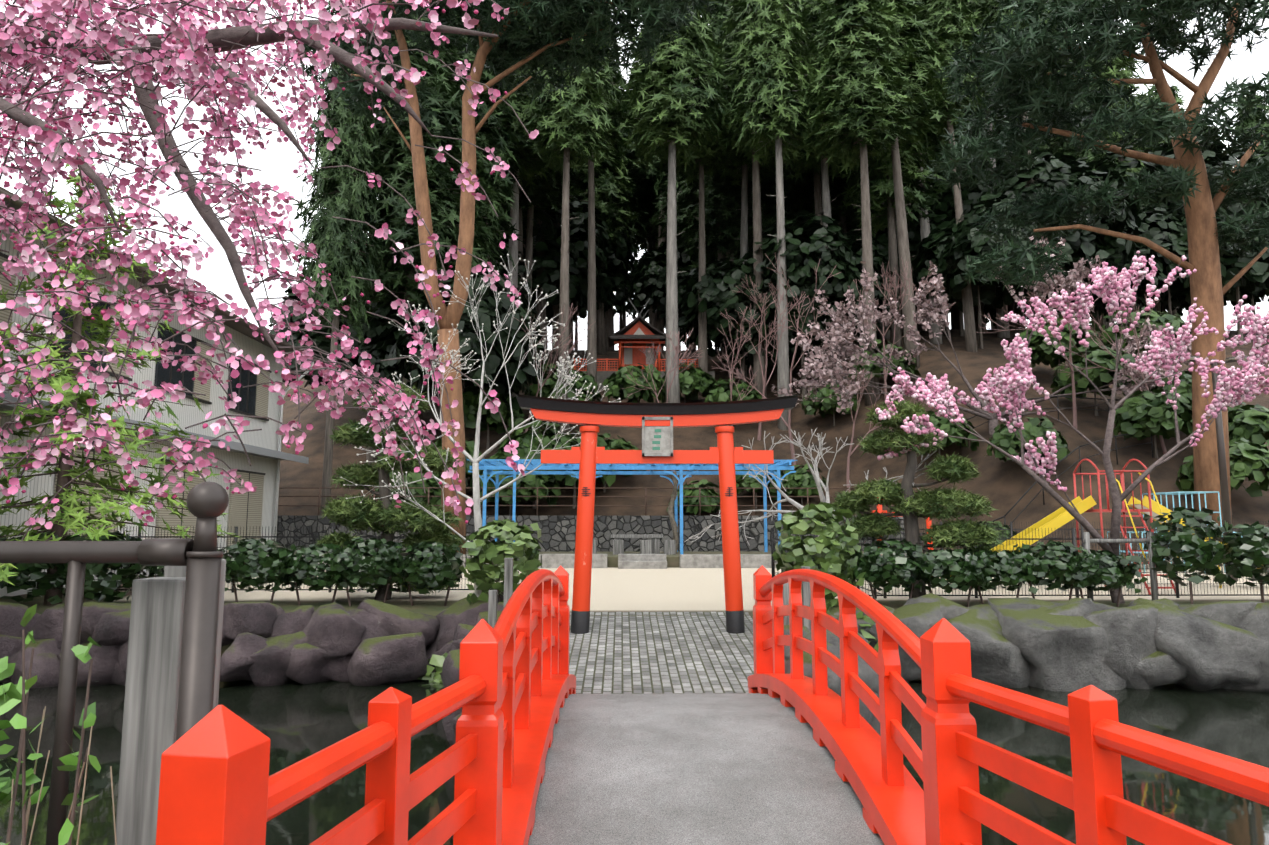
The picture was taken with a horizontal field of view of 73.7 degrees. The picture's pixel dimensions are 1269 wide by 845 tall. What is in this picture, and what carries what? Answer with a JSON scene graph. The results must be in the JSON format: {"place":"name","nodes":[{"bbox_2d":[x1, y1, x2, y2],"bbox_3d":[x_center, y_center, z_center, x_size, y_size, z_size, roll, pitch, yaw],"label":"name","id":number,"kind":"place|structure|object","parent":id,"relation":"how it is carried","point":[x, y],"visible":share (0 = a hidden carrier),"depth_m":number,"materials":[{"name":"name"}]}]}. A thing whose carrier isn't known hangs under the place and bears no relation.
{"place":"outdoors","nodes":[
{"label":"outdoors","id":0,"kind":"place"},
{"bbox_2d":[0,482,228,844],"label":"railing","id":1,"kind":"object","parent":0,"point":[199,556],"visible":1,"depth_m":2.25,"materials":[{"name":"metal"}]},
{"bbox_2d":[0,329,1268,684],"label":"ground","id":2,"kind":"structure","parent":0,"point":[1002,487],"depth_m":30.31,"materials":[{"name":"soil"}]},
{"bbox_2d":[0,604,116,844],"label":"leafy plant","id":3,"kind":"object","parent":2,"relation":"on","point":[16,694],"visible":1,"depth_m":1.91,"materials":[{"name":"green plant"}]},
{"bbox_2d":[0,158,238,605],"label":"tree","id":4,"kind":"object","parent":2,"relation":"on","point":[64,521],"visible":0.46,"depth_m":14.46,"materials":[{"name":"green plant"}]},
{"bbox_2d":[0,186,317,596],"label":"building","id":5,"kind":"structure","parent":2,"relation":"on","point":[248,511],"depth_m":21.25,"materials":[{"name":"paint"}]},
{"bbox_2d":[0,589,503,745],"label":"rocks","id":6,"kind":"object","parent":2,"relation":"on","point":[368,642],"visible":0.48,"depth_m":11.93,"materials":[{"name":"stone"}]},
{"bbox_2d":[0,0,538,540],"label":"weeping cherry","id":7,"kind":"object","parent":2,"relation":"on","point":[36,38],"visible":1,"depth_m":3.54,"materials":[{"name":"pink plant"}]},
{"bbox_2d":[268,261,382,390],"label":"tree","id":8,"kind":"object","parent":2,"relation":"on","point":[321,341],"visible":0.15,"depth_m":34.38,"materials":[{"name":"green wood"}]},
{"bbox_2d":[291,0,390,514],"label":"cedar","id":9,"kind":"object","parent":2,"relation":"on","point":[344,192],"visible":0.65,"depth_m":30.73,"materials":[{"name":"green plant"}]},
{"bbox_2d":[328,292,439,424],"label":"tree","id":10,"kind":"object","parent":2,"relation":"on","point":[375,328],"visible":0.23,"depth_m":33.76,"materials":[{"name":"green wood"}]},
{"bbox_2d":[315,382,464,599],"bbox_3d":[-4.463,1.302,15.193,2.929,4.077,1.890,0,-7,-1],"label":"pruned pine tree","id":11,"kind":"object","parent":2,"relation":"on","point":[384,515],"visible":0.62,"depth_m":14.98,"materials":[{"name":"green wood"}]},
{"bbox_2d":[371,466,441,507],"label":"shrub","id":12,"kind":"object","parent":2,"relation":"on","point":[409,477],"visible":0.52,"depth_m":29.00,"materials":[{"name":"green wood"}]},
{"bbox_2d":[354,2,499,449],"bbox_3d":[-8.846,-8.464,34.428,6.844,21.803,6.788,-8,-11,43],"label":"cedar","id":13,"kind":"object","parent":2,"relation":"on","point":[395,156],"visible":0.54,"depth_m":33.26,"materials":[{"name":"green plant"}]},
{"bbox_2d":[373,268,544,428],"bbox_3d":[-6.640,-1.895,33.631,7.112,7.817,7.652,-5,-10,26],"label":"bare tree","id":14,"kind":"object","parent":2,"relation":"on","point":[487,317],"visible":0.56,"depth_m":31.51,"materials":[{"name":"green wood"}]},
{"bbox_2d":[406,7,523,429],"bbox_3d":[-8.393,-10.393,37.924,6.781,21.780,6.837,2,-5,-4],"label":"cedar","id":15,"kind":"object","parent":2,"relation":"on","point":[490,218],"visible":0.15,"depth_m":37.46,"materials":[{"name":"green plant"}]},
{"bbox_2d":[340,254,620,596],"bbox_3d":[-2.567,0.224,14.072,4.688,5.839,2.791,0,-7,-1],"label":"bare tree","id":16,"kind":"object","parent":2,"relation":"on","point":[475,459],"visible":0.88,"depth_m":13.66,"materials":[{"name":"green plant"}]},
{"bbox_2d":[462,382,523,449],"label":"shrub","id":17,"kind":"object","parent":2,"relation":"on","point":[489,421],"visible":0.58,"depth_m":34.27,"materials":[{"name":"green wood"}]},
{"bbox_2d":[285,0,716,553],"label":"red pine","id":18,"kind":"object","parent":2,"relation":"on","point":[592,17],"visible":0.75,"depth_m":24.20,"materials":[{"name":"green plant"}]},
{"bbox_2d":[476,39,532,386],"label":"cedar","id":19,"kind":"object","parent":2,"relation":"on","point":[523,157],"visible":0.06,"depth_m":39.81,"materials":[{"name":"green plant"}]},
{"bbox_2d":[472,453,560,515],"bbox_3d":[-4.158,2.564,29.559,3.189,3.101,2.998,-1,-6,-4],"label":"shrub","id":20,"kind":"object","parent":2,"relation":"on","point":[533,481],"visible":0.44,"depth_m":28.82,"materials":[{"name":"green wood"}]},
{"bbox_2d":[491,14,560,396],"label":"cedar","id":21,"kind":"object","parent":2,"relation":"on","point":[537,161],"visible":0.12,"depth_m":41.00,"materials":[{"name":"green plant"}]},
{"bbox_2d":[486,420,578,508],"bbox_3d":[-3.589,1.839,31.205,3.664,3.790,3.897,8,-9,-42],"label":"shrub","id":22,"kind":"object","parent":2,"relation":"on","point":[524,440],"visible":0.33,"depth_m":30.27,"materials":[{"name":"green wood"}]},
{"bbox_2d":[499,164,578,299],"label":"cedar","id":23,"kind":"object","parent":2,"relation":"on","point":[545,195],"visible":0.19,"depth_m":47.02,"materials":[{"name":"green plant"}]},
{"bbox_2d":[492,195,610,319],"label":"tree","id":24,"kind":"object","parent":2,"relation":"on","point":[547,279],"visible":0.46,"depth_m":48.36,"materials":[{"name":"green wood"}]},
{"bbox_2d":[524,363,601,401],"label":"shrub","id":25,"kind":"object","parent":2,"relation":"on","point":[547,389],"visible":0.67,"depth_m":36.39,"materials":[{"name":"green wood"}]},
{"bbox_2d":[519,1,621,433],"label":"cedar","id":26,"kind":"object","parent":2,"relation":"on","point":[568,124],"visible":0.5,"depth_m":36.89,"materials":[{"name":"green plant"}]},
{"bbox_2d":[539,430,615,508],"bbox_3d":[-2.432,1.922,30.700,3.331,3.446,3.543,-1,-6,13],"label":"shrub","id":27,"kind":"object","parent":2,"relation":"on","point":[569,480],"visible":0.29,"depth_m":30.04,"materials":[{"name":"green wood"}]},
{"bbox_2d":[276,515,904,551],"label":"retaining wall","id":28,"kind":"structure","parent":2,"relation":"on","point":[558,533],"depth_m":27.57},
{"bbox_2d":[278,487,894,515],"bbox_3d":[-3.433,2.680,28.050,24.824,1.050,0.056,0,-7,-1],"label":"hill fence","id":29,"kind":"object","parent":28,"relation":"on","point":[537,496],"visible":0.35,"depth_m":28.08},
{"bbox_2d":[561,90,641,353],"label":"cedar","id":30,"kind":"object","parent":2,"relation":"on","point":[605,184],"visible":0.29,"depth_m":52.46,"materials":[{"name":"green plant"}]},
{"bbox_2d":[574,1,630,401],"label":"cedar","id":31,"kind":"object","parent":2,"relation":"on","point":[591,319],"visible":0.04,"depth_m":41.32,"materials":[{"name":"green plant"}]},
{"bbox_2d":[575,211,637,334],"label":"tree","id":32,"kind":"object","parent":2,"relation":"on","point":[610,283],"visible":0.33,"depth_m":53.50,"materials":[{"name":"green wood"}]},
{"bbox_2d":[579,60,654,350],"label":"cedar","id":33,"kind":"object","parent":2,"relation":"on","point":[609,316],"visible":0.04,"depth_m":55.99,"materials":[{"name":"green plant"}]},
{"bbox_2d":[602,363,664,402],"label":"shrub","id":34,"kind":"object","parent":2,"relation":"on","point":[617,381],"visible":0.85,"depth_m":37.40,"materials":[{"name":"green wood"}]},
{"bbox_2d":[0,507,1268,606],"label":"hedges","id":35,"kind":"object","parent":2,"relation":"on","point":[1070,568],"visible":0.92,"depth_m":13.79,"materials":[{"name":"green plant"}]},
{"bbox_2d":[222,551,1060,568],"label":"terrace","id":36,"kind":"structure","parent":2,"relation":"on","point":[693,559],"depth_m":22.67,"materials":[{"name":"stone"}]},
{"bbox_2d":[467,459,796,553],"bbox_3d":[-0.082,2.625,25.592,9.508,2.752,3.500,0,-7,-1],"label":"pergola","id":37,"kind":"object","parent":36,"relation":"on","point":[778,465],"visible":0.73,"depth_m":24.57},
{"bbox_2d":[592,534,675,554],"bbox_3d":[-0.125,3.601,24.991,2.620,0.570,0.960,0,-7,-1],"label":"stone bench","id":38,"kind":"object","parent":36,"relation":"on","point":[652,546],"visible":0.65,"depth_m":24.53,"materials":[{"name":"stone"}]},
{"bbox_2d":[574,298,714,389],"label":"shrine","id":39,"kind":"object","parent":2,"relation":"on","point":[635,335],"visible":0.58,"depth_m":43.58,"materials":[{"name":"red painted wood"},{"name":"dark roofing"},{"name":"white plaster"}]},
{"bbox_2d":[418,502,878,682],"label":"path shrubs","id":40,"kind":"object","parent":2,"relation":"on","point":[836,557],"visible":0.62,"depth_m":12.61,"materials":[{"name":"green plant"}]},
{"bbox_2d":[488,558,810,630],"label":"wood stakes","id":41,"kind":"object","parent":2,"relation":"on","point":[508,592],"visible":0.38,"depth_m":10.71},
{"bbox_2d":[36,520,1268,598],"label":"fences","id":42,"kind":"object","parent":2,"relation":"on","point":[976,595],"visible":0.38,"depth_m":15.31,"materials":[{"name":"black"}]},
{"bbox_2d":[621,28,683,352],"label":"cedar","id":43,"kind":"object","parent":2,"relation":"on","point":[650,175],"visible":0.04,"depth_m":54.89,"materials":[{"name":"green plant"}]},
{"bbox_2d":[627,232,711,324],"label":"tree","id":44,"kind":"object","parent":2,"relation":"on","point":[650,270],"visible":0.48,"depth_m":52.26,"materials":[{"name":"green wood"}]},
{"bbox_2d":[614,0,738,402],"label":"cedar","id":45,"kind":"object","parent":2,"relation":"on","point":[668,96],"visible":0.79,"depth_m":39.07,"materials":[{"name":"green plant"}]},
{"bbox_2d":[662,363,715,402],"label":"shrub","id":46,"kind":"object","parent":2,"relation":"on","point":[692,381],"visible":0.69,"depth_m":38.91,"materials":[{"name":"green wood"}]},
{"bbox_2d":[667,479,720,515],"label":"shrub","id":47,"kind":"object","parent":2,"relation":"on","point":[704,500],"visible":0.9,"depth_m":29.36,"materials":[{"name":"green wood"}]},
{"bbox_2d":[656,17,737,395],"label":"cedar","id":48,"kind":"object","parent":2,"relation":"on","point":[706,164],"visible":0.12,"depth_m":42.64,"materials":[{"name":"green plant"}]},
{"bbox_2d":[666,34,771,364],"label":"cedar","id":49,"kind":"object","parent":2,"relation":"on","point":[717,192],"visible":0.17,"depth_m":48.27,"materials":[{"name":"green plant"}]},
{"bbox_2d":[678,253,775,383],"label":"tree","id":50,"kind":"object","parent":2,"relation":"on","point":[718,283],"visible":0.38,"depth_m":41.71,"materials":[{"name":"green plant"}]},
{"bbox_2d":[704,22,787,378],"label":"cedar","id":51,"kind":"object","parent":2,"relation":"on","point":[738,169],"visible":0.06,"depth_m":45.26,"materials":[{"name":"green plant"}]},
{"bbox_2d":[705,164,800,261],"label":"cedar","id":52,"kind":"object","parent":2,"relation":"on","point":[767,217],"visible":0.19,"depth_m":47.71,"materials":[{"name":"green plant"}]},
{"bbox_2d":[709,0,798,397],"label":"cedar","id":53,"kind":"object","parent":2,"relation":"on","point":[734,26],"visible":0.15,"depth_m":41.07,"materials":[{"name":"green plant"}]},
{"bbox_2d":[720,0,823,429],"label":"cedar","id":54,"kind":"object","parent":2,"relation":"on","point":[768,46],"visible":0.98,"depth_m":38.72,"materials":[{"name":"green plant"}]},
{"bbox_2d":[721,305,822,372],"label":"bare tree","id":55,"kind":"object","parent":2,"relation":"on","point":[747,346],"visible":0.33,"depth_m":40.73,"materials":[{"name":"green plant"}]},
{"bbox_2d":[740,209,862,401],"bbox_3d":[8.069,-5.327,40.310,5.701,9.559,6.564,3,-9,-34],"label":"tree","id":56,"kind":"object","parent":2,"relation":"on","point":[801,275],"visible":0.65,"depth_m":38.66,"materials":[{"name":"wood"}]},
{"bbox_2d":[685,428,935,543],"bbox_3d":[3.240,1.754,16.183,4.492,3.227,3.124,0,-7,-1],"label":"grey bare tree","id":57,"kind":"object","parent":2,"relation":"on","point":[818,480],"visible":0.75,"depth_m":16.11,"materials":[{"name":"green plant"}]},
{"bbox_2d":[766,156,859,234],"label":"cedar","id":58,"kind":"object","parent":2,"relation":"on","point":[833,185],"visible":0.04,"depth_m":47.72,"materials":[{"name":"green plant"}]},
{"bbox_2d":[783,0,873,386],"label":"cedar","id":59,"kind":"object","parent":2,"relation":"on","point":[813,6],"visible":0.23,"depth_m":41.19,"materials":[{"name":"green plant"}]},
{"bbox_2d":[801,383,859,425],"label":"shrub","id":60,"kind":"object","parent":2,"relation":"on","point":[828,405],"visible":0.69,"depth_m":36.00,"materials":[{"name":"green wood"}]},
{"bbox_2d":[514,251,1168,492],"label":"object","id":61,"kind":"object","parent":2,"relation":"on","point":[850,453],"visible":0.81,"depth_m":32.63,"materials":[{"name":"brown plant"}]},
{"bbox_2d":[805,231,900,343],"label":"tree","id":62,"kind":"object","parent":2,"relation":"on","point":[854,242],"visible":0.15,"depth_m":39.36,"materials":[{"name":"green plant"}]},
{"bbox_2d":[801,0,926,405],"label":"cedar","id":63,"kind":"object","parent":2,"relation":"on","point":[856,118],"visible":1,"depth_m":37.08,"materials":[{"name":"green plant"}]},
{"bbox_2d":[845,339,920,398],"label":"shrub","id":64,"kind":"object","parent":2,"relation":"on","point":[902,362],"visible":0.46,"depth_m":35.86,"materials":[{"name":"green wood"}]},
{"bbox_2d":[836,121,946,348],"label":"cedar","id":65,"kind":"object","parent":2,"relation":"on","point":[881,185],"visible":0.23,"depth_m":40.99,"materials":[{"name":"green plant"}]},
{"bbox_2d":[870,0,953,369],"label":"cedar","id":66,"kind":"object","parent":2,"relation":"on","point":[909,34],"visible":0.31,"depth_m":38.56,"materials":[{"name":"green plant"}]},
{"bbox_2d":[832,396,1002,597],"bbox_3d":[4.938,1.373,14.903,2.858,3.713,1.651,0,-7,-1],"label":"pruned pine tree","id":67,"kind":"object","parent":2,"relation":"on","point":[911,506],"visible":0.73,"depth_m":14.73,"materials":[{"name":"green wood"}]},
{"bbox_2d":[880,209,980,335],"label":"tree","id":68,"kind":"object","parent":2,"relation":"on","point":[940,221],"visible":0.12,"depth_m":42.68,"materials":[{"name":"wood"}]},
{"bbox_2d":[915,411,978,456],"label":"shrub","id":69,"kind":"object","parent":2,"relation":"on","point":[944,424],"visible":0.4,"depth_m":29.36,"materials":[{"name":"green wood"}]},
{"bbox_2d":[912,0,992,351],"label":"cedar","id":70,"kind":"object","parent":2,"relation":"on","point":[949,20],"visible":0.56,"depth_m":39.75,"materials":[{"name":"green plant"}]},
{"bbox_2d":[930,160,1008,333],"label":"tree","id":71,"kind":"object","parent":2,"relation":"on","point":[948,196],"depth_m":43.98,"materials":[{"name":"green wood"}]},
{"bbox_2d":[771,235,1191,434],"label":"cherry trees","id":72,"kind":"object","parent":2,"relation":"on","point":[840,343],"visible":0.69,"depth_m":30.39,"materials":[{"name":"pink plant"}]},
{"bbox_2d":[911,193,1053,348],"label":"tree","id":73,"kind":"object","parent":2,"relation":"on","point":[945,253],"visible":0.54,"depth_m":38.20,"materials":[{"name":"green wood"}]},
{"bbox_2d":[953,0,1016,337],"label":"cedar","id":74,"kind":"object","parent":2,"relation":"on","point":[978,7],"visible":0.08,"depth_m":44.19,"materials":[{"name":"green plant"}]},
{"bbox_2d":[784,593,1268,735],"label":"rocks","id":75,"kind":"object","parent":2,"relation":"on","point":[1074,644],"visible":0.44,"depth_m":11.53,"materials":[{"name":"stone"}]},
{"bbox_2d":[985,416,1069,471],"bbox_3d":[12.584,0.995,27.278,2.480,2.412,2.332,5,-8,-23],"label":"shrub","id":76,"kind":"object","parent":2,"relation":"on","point":[1004,439],"visible":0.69,"depth_m":26.69,"materials":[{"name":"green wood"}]},
{"bbox_2d":[977,160,1106,309],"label":"tree","id":77,"kind":"object","parent":2,"relation":"on","point":[1033,173],"visible":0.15,"depth_m":38.65,"materials":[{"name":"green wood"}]},
{"bbox_2d":[1019,314,1106,372],"bbox_3d":[16.822,-2.705,33.460,3.331,3.446,3.543,3,-7,-24],"label":"shrub","id":78,"kind":"object","parent":2,"relation":"on","point":[1043,351],"visible":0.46,"depth_m":32.78,"materials":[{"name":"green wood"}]},
{"bbox_2d":[875,251,1268,603],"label":"cherry tree","id":79,"kind":"object","parent":2,"relation":"on","point":[1238,386],"visible":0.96,"depth_m":14.62,"materials":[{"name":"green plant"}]},
{"bbox_2d":[1004,149,1141,312],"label":"tree","id":80,"kind":"object","parent":2,"relation":"on","point":[1064,174],"visible":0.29,"depth_m":38.77,"materials":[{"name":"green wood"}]},
{"bbox_2d":[1050,345,1137,415],"bbox_3d":[16.813,-1.287,30.375,3.189,3.101,2.998,0,-7,1],"label":"shrub","id":81,"kind":"object","parent":2,"relation":"on","point":[1097,356],"visible":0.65,"depth_m":30.08,"materials":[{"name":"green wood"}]},
{"bbox_2d":[923,0,1268,528],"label":"red pine","id":82,"kind":"object","parent":2,"relation":"on","point":[1193,181],"visible":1,"depth_m":22.71,"materials":[{"name":"green plant"}]},
{"bbox_2d":[1028,241,1166,331],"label":"tree","id":83,"kind":"object","parent":2,"relation":"on","point":[1127,266],"visible":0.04,"depth_m":39.32,"materials":[{"name":"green plant"}]},
{"bbox_2d":[1085,27,1167,176],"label":"cedar","id":84,"kind":"object","parent":2,"relation":"on","point":[1128,66],"visible":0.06,"depth_m":53.42,"materials":[{"name":"green plant"}]},
{"bbox_2d":[991,459,1266,594],"bbox_3d":[9.744,1.982,16.681,6.871,2.628,1.984,0,-7,-1],"label":"play slide","id":85,"kind":"object","parent":2,"relation":"on","point":[1062,516],"visible":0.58,"depth_m":16.96,"materials":[{"name":"yellow"}]},
{"bbox_2d":[1092,205,1189,326],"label":"tree","id":86,"kind":"object","parent":2,"relation":"on","point":[1149,230],"visible":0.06,"depth_m":39.85,"materials":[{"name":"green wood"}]},
{"bbox_2d":[1098,307,1190,356],"bbox_3d":[20.883,-3.079,34.626,3.543,3.446,3.331,0,-7,11],"label":"shrub","id":87,"kind":"object","parent":2,"relation":"on","point":[1159,319],"visible":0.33,"depth_m":33.97,"materials":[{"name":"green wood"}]},
{"bbox_2d":[1113,389,1192,458],"bbox_3d":[16.753,0.244,27.107,2.665,2.757,2.834,3,-8,-33],"label":"shrub","id":88,"kind":"object","parent":2,"relation":"on","point":[1149,413],"visible":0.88,"depth_m":26.62,"materials":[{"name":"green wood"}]},
{"bbox_2d":[1092,133,1241,313],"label":"tree","id":89,"kind":"object","parent":2,"relation":"on","point":[1121,167],"visible":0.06,"depth_m":43.84,"materials":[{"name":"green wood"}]},
{"bbox_2d":[1143,207,1261,314],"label":"tree","id":90,"kind":"object","parent":2,"relation":"on","point":[1182,239],"visible":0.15,"depth_m":40.17,"materials":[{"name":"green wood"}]},
{"bbox_2d":[1171,356,1248,580],"bbox_3d":[13.269,1.096,19.073,1.960,5.270,0.400,0,-7,-1],"label":"park lamp","id":91,"kind":"object","parent":2,"relation":"on","point":[1225,501],"visible":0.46,"depth_m":19.07,"materials":[{"name":"grey"}]},
{"bbox_2d":[1164,161,1268,345],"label":"tree","id":92,"kind":"object","parent":2,"relation":"on","point":[1259,271],"visible":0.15,"depth_m":39.78,"materials":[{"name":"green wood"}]},
{"bbox_2d":[1175,437,1268,514],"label":"shrub","id":93,"kind":"object","parent":2,"relation":"on","point":[1249,460],"visible":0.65,"depth_m":23.51,"materials":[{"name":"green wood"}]},
{"bbox_2d":[1228,403,1268,447],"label":"shrub","id":94,"kind":"object","parent":2,"relation":"on","point":[1251,423],"visible":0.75,"depth_m":25.57,"materials":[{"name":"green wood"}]},
{"bbox_2d":[1229,92,1268,167],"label":"tree","id":95,"kind":"object","parent":2,"relation":"on","point":[1246,124],"visible":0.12,"depth_m":57.99,"materials":[{"name":"green plant"}]},
{"bbox_3d":[0.344,3.223,4.725,3.600,1.300,8.900,0,-7,-1],"label":"bridge","id":96,"kind":"object","parent":2,"relation":"on","visible":0},
{"bbox_2d":[528,693,883,844],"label":"bridge deck","id":97,"kind":"structure","parent":96,"relation":"on","point":[701,769],"depth_m":5.02,"materials":[{"name":"concrete"}]},
{"bbox_2d":[0,678,1268,844],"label":"pond water","id":98,"kind":"structure","parent":0,"point":[294,721],"depth_m":8.57,"materials":[{"name":"liquid"}]},
{"bbox_2d":[114,559,225,844],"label":"wood posts","id":99,"kind":"object","parent":98,"relation":"in","point":[152,679],"visible":0.48,"depth_m":2.29,"materials":[{"name":"wood"}]},
{"bbox_2d":[0,0,1268,349],"label":"sky","id":100,"kind":"structure","parent":0,"point":[277,163],"materials":[{"name":"white"}]},
{"bbox_2d":[569,612,784,693],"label":"cobble path","id":101,"kind":"structure","parent":0,"point":[690,652],"depth_m":10.40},
{"bbox_2d":[516,394,797,633],"bbox_3d":[0.324,1.422,11.923,3.999,3.613,0.443,0,-7,-1],"label":"torii","id":102,"kind":"object","parent":101,"relation":"on","point":[657,423],"visible":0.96,"depth_m":11.96,"materials":[{"name":"red paint"}]},
{"bbox_2d":[156,565,1268,844],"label":"bridge railing","id":103,"kind":"object","parent":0,"point":[510,691],"visible":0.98,"depth_m":3.66,"materials":[{"name":"wood"}]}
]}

